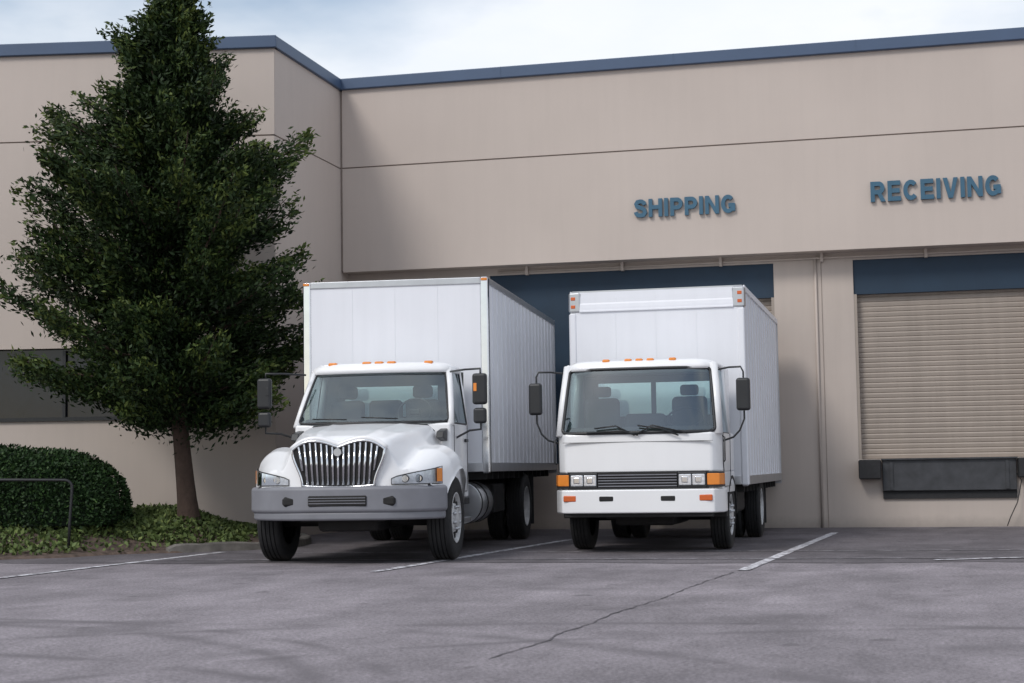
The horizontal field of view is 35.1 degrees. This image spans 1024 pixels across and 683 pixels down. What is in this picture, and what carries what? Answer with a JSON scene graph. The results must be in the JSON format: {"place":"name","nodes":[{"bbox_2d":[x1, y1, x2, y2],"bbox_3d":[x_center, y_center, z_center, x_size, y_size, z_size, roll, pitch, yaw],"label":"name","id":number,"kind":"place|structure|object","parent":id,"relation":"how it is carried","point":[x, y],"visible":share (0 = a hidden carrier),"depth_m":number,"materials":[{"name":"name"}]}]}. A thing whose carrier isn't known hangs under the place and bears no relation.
{"place":"outdoors","nodes":[
{"label":"outdoors","id":0,"kind":"place"},
{"bbox_2d":[0,562,1023,682],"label":"ground","id":1,"kind":"structure","parent":0,"point":[934,622],"depth_m":11.21,"materials":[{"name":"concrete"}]},
{"bbox_2d":[0,516,258,559],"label":"planter bed","id":2,"kind":"object","parent":1,"relation":"on","point":[80,552],"visible":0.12,"depth_m":21.69,"materials":[{"name":"brown soil"}]},
{"bbox_2d":[0,443,133,529],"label":"hedge","id":3,"kind":"object","parent":2,"relation":"on","point":[100,498],"visible":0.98,"depth_m":22.11,"materials":[{"name":"green plant"}]},
{"bbox_2d":[0,502,257,554],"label":"groundcover","id":4,"kind":"object","parent":2,"relation":"on","point":[145,520],"visible":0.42,"depth_m":22.40,"materials":[{"name":"green plant"}]},
{"bbox_2d":[0,0,324,523],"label":"conifer tree","id":5,"kind":"object","parent":2,"relation":"on","point":[172,196],"visible":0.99,"depth_m":22.99,"materials":[{"name":"green plant"}]},
{"bbox_2d":[0,48,275,523],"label":"wing front wall","id":6,"kind":"structure","parent":1,"relation":"on","point":[225,478],"depth_m":26.13,"materials":[{"name":"beige concrete"}]},
{"bbox_2d":[0,351,121,421],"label":"wing window frame","id":7,"kind":"object","parent":6,"relation":"attached to","point":[64,413],"visible":0.21,"depth_m":25.96,"materials":[{"name":"grey metal"}]},
{"bbox_2d":[0,349,191,417],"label":"wing window glass","id":8,"kind":"object","parent":7,"relation":"in","point":[18,400],"depth_m":26.21,"materials":[{"name":"black glass"}]},
{"bbox_2d":[0,134,272,143],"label":"joint","id":9,"kind":"object","parent":6,"relation":"attached to","point":[46,141],"visible":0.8,"depth_m":26.39,"materials":[{"name":"grey"}]},
{"bbox_2d":[0,35,276,56],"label":"wing cap front","id":10,"kind":"object","parent":6,"relation":"on","point":[105,47],"visible":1,"depth_m":26.35,"materials":[{"name":"blue metal"}]},
{"bbox_2d":[250,572,732,658],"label":"asphalt cracks","id":11,"kind":"object","parent":1,"relation":"on","point":[566,630],"visible":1,"depth_m":11.94,"materials":[{"name":"black asphalt"}]},
{"bbox_2d":[0,526,1023,563],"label":"dock apron","id":12,"kind":"object","parent":1,"relation":"on","point":[890,544],"visible":0.6,"depth_m":21.02,"materials":[{"name":"concrete"}]},
{"bbox_2d":[0,478,73,547],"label":"handrail","id":13,"kind":"object","parent":12,"relation":"on","point":[49,480],"visible":0.95,"depth_m":21.36,"materials":[{"name":"grey metal"}]},
{"bbox_2d":[166,533,311,552],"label":"kerb","id":14,"kind":"structure","parent":12,"relation":"on","point":[304,539],"depth_m":21.99,"materials":[{"name":"concrete"}]},
{"bbox_2d":[273,49,347,534],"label":"wing side wall","id":15,"kind":"structure","parent":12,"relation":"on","point":[305,99],"depth_m":27.51,"materials":[{"name":"beige concrete"}]},
{"bbox_2d":[274,37,341,91],"bbox_3d":[-3.585,-4.717,27.876,0.395,0.197,3.420,-2,-5,14],"label":"roof trim","id":16,"kind":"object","parent":15,"relation":"on","point":[304,61],"visible":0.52,"depth_m":27.55,"materials":[{"name":"blue metal"}]},
{"bbox_2d":[251,276,556,559],"bbox_3d":[-1.231,1.095,22.999,2.900,3.563,9.530,-2,-5,9],"label":"box truck","id":17,"kind":"object","parent":12,"relation":"on","point":[413,409],"visible":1,"depth_m":21.00,"materials":[{"name":"white metal"}]},
{"bbox_2d":[0,533,1023,577],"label":"parking lines","id":18,"kind":"object","parent":12,"relation":"on","point":[766,560],"visible":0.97,"depth_m":19.22,"materials":[{"name":"white paint"}]},
{"bbox_2d":[529,285,781,548],"bbox_3d":[2.386,1.128,23.377,2.770,3.448,7.352,-2,-5,14],"label":"box truck","id":19,"kind":"object","parent":12,"relation":"on","point":[669,409],"visible":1,"depth_m":21.09,"materials":[{"name":"white metal"}]},
{"bbox_2d":[339,92,1023,274],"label":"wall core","id":20,"kind":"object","parent":12,"relation":"on","point":[341,168],"visible":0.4,"depth_m":28.22,"materials":[{"name":"beige concrete"}]},
{"bbox_2d":[342,40,1023,274],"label":"wall","id":21,"kind":"structure","parent":20,"relation":"on","point":[801,197],"depth_m":27.59,"materials":[{"name":"paint"}]},
{"bbox_2d":[341,27,1023,90],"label":"parapet cap","id":22,"kind":"object","parent":21,"relation":"on","point":[824,48],"visible":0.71,"depth_m":27.62,"materials":[{"name":"metal"}]},
{"bbox_2d":[500,40,855,76],"bbox_3d":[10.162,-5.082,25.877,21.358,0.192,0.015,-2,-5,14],"label":"cap joint","id":23,"kind":"object","parent":22,"relation":"attached to","point":[673,58],"visible":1,"depth_m":27.68,"materials":[{"name":"metal"}]},
{"bbox_2d":[634,195,735,217],"bbox_3d":[2.926,-2.297,27.507,1.723,0.311,0.060,-2,-5,14],"label":"shipping sign","id":24,"kind":"object","parent":21,"relation":"attached to","point":[673,207],"visible":1,"depth_m":27.50,"materials":[{"name":"blue metal"}]},
{"bbox_2d":[870,175,1000,201],"bbox_3d":[6.933,-2.504,26.530,2.067,0.336,0.060,-2,-5,14],"label":"receiving sign","id":25,"kind":"object","parent":21,"relation":"attached to","point":[950,194],"visible":1,"depth_m":26.51,"materials":[{"name":"blue metal"}]},
{"bbox_2d":[525,248,927,274],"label":"header brackets","id":26,"kind":"object","parent":20,"relation":"attached to","point":[720,262],"visible":1,"depth_m":27.63,"materials":[{"name":"metal"}]},
{"bbox_2d":[498,248,1023,272],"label":"conduit","id":27,"kind":"object","parent":26,"relation":"attached to","point":[853,256],"visible":1,"depth_m":27.47,"materials":[{"name":"metal"}]},
{"bbox_2d":[1007,473,1021,525],"bbox_3d":[8.129,2.489,26.211,0.265,0.987,0.125,-2,-5,14],"label":"cable loop","id":28,"kind":"object","parent":12,"relation":"on","point":[1017,500],"visible":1,"depth_m":26.14,"materials":[{"name":"black rubber"}]},
{"bbox_2d":[348,244,1023,529],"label":"dock wall","id":29,"kind":"structure","parent":1,"relation":"on","point":[793,499],"depth_m":27.17,"materials":[{"name":"paint"}]},
{"bbox_2d":[490,253,1023,463],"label":"blue header panel","id":30,"kind":"object","parent":29,"relation":"attached to","point":[547,295],"visible":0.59,"depth_m":27.62,"materials":[{"name":"blue metal"}]},
{"bbox_2d":[771,294,861,458],"bbox_3d":[6.504,0.565,26.953,4.250,2.760,0.170,-2,-5,14],"label":"door frame","id":31,"kind":"object","parent":29,"relation":"attached to","point":[857,373],"visible":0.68,"depth_m":27.06,"materials":[{"name":"beige metal"}]},
{"bbox_2d":[758,298,771,313],"bbox_3d":[3.409,0.676,27.780,2.260,2.760,0.020,-2,-5,14],"label":"dock shutter","id":32,"kind":"object","parent":31,"relation":"attached to","point":[766,303],"visible":0.02,"depth_m":27.64,"materials":[{"name":"beige metal"}]},
{"bbox_2d":[857,289,1023,458],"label":"dock shutter","id":33,"kind":"object","parent":31,"relation":"in","point":[941,374],"visible":1,"depth_m":26.86,"materials":[{"name":"beige metal"}]},
{"bbox_2d":[814,256,823,527],"bbox_3d":[5.143,0.836,27.141,0.042,4.550,0.044,-2,-5,14],"label":"downpipe","id":34,"kind":"object","parent":29,"relation":"attached to","point":[819,406],"visible":1,"depth_m":27.12,"materials":[{"name":"metal"}]},
{"bbox_2d":[820,262,828,527],"bbox_3d":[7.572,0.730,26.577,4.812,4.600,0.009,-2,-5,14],"label":"wall joint line","id":35,"kind":"object","parent":29,"relation":"attached to","point":[824,396],"visible":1,"depth_m":27.14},
{"bbox_2d":[858,457,1023,478],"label":"dock bumper","id":36,"kind":"object","parent":29,"relation":"attached to","point":[869,469],"visible":1,"depth_m":26.59,"materials":[{"name":"black rubber"}]},
{"bbox_2d":[882,458,1016,490],"bbox_3d":[7.158,2.182,26.520,2.120,0.510,0.098,-2,-5,14],"label":"dock leveller","id":37,"kind":"object","parent":29,"relation":"attached to","point":[948,474],"visible":1,"depth_m":26.47,"materials":[{"name":"metal"}]},
{"bbox_2d":[881,456,1017,489],"bbox_3d":[7.155,2.158,26.508,2.160,0.515,0.170,-2,-5,14],"label":"leveller lip","id":38,"kind":"object","parent":37,"relation":"attached to","point":[1007,476],"visible":1,"depth_m":26.43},
{"bbox_2d":[883,490,1017,498],"bbox_3d":[7.170,2.503,26.524,2.120,0.130,0.037,-2,-5,14],"label":"leveller pit","id":39,"kind":"object","parent":29,"relation":"attached to","point":[950,494],"visible":1,"depth_m":26.50,"materials":[{"name":"black metal"}]},
{"bbox_2d":[0,0,1023,78],"label":"sky","id":40,"kind":"structure","parent":0,"point":[348,38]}
]}

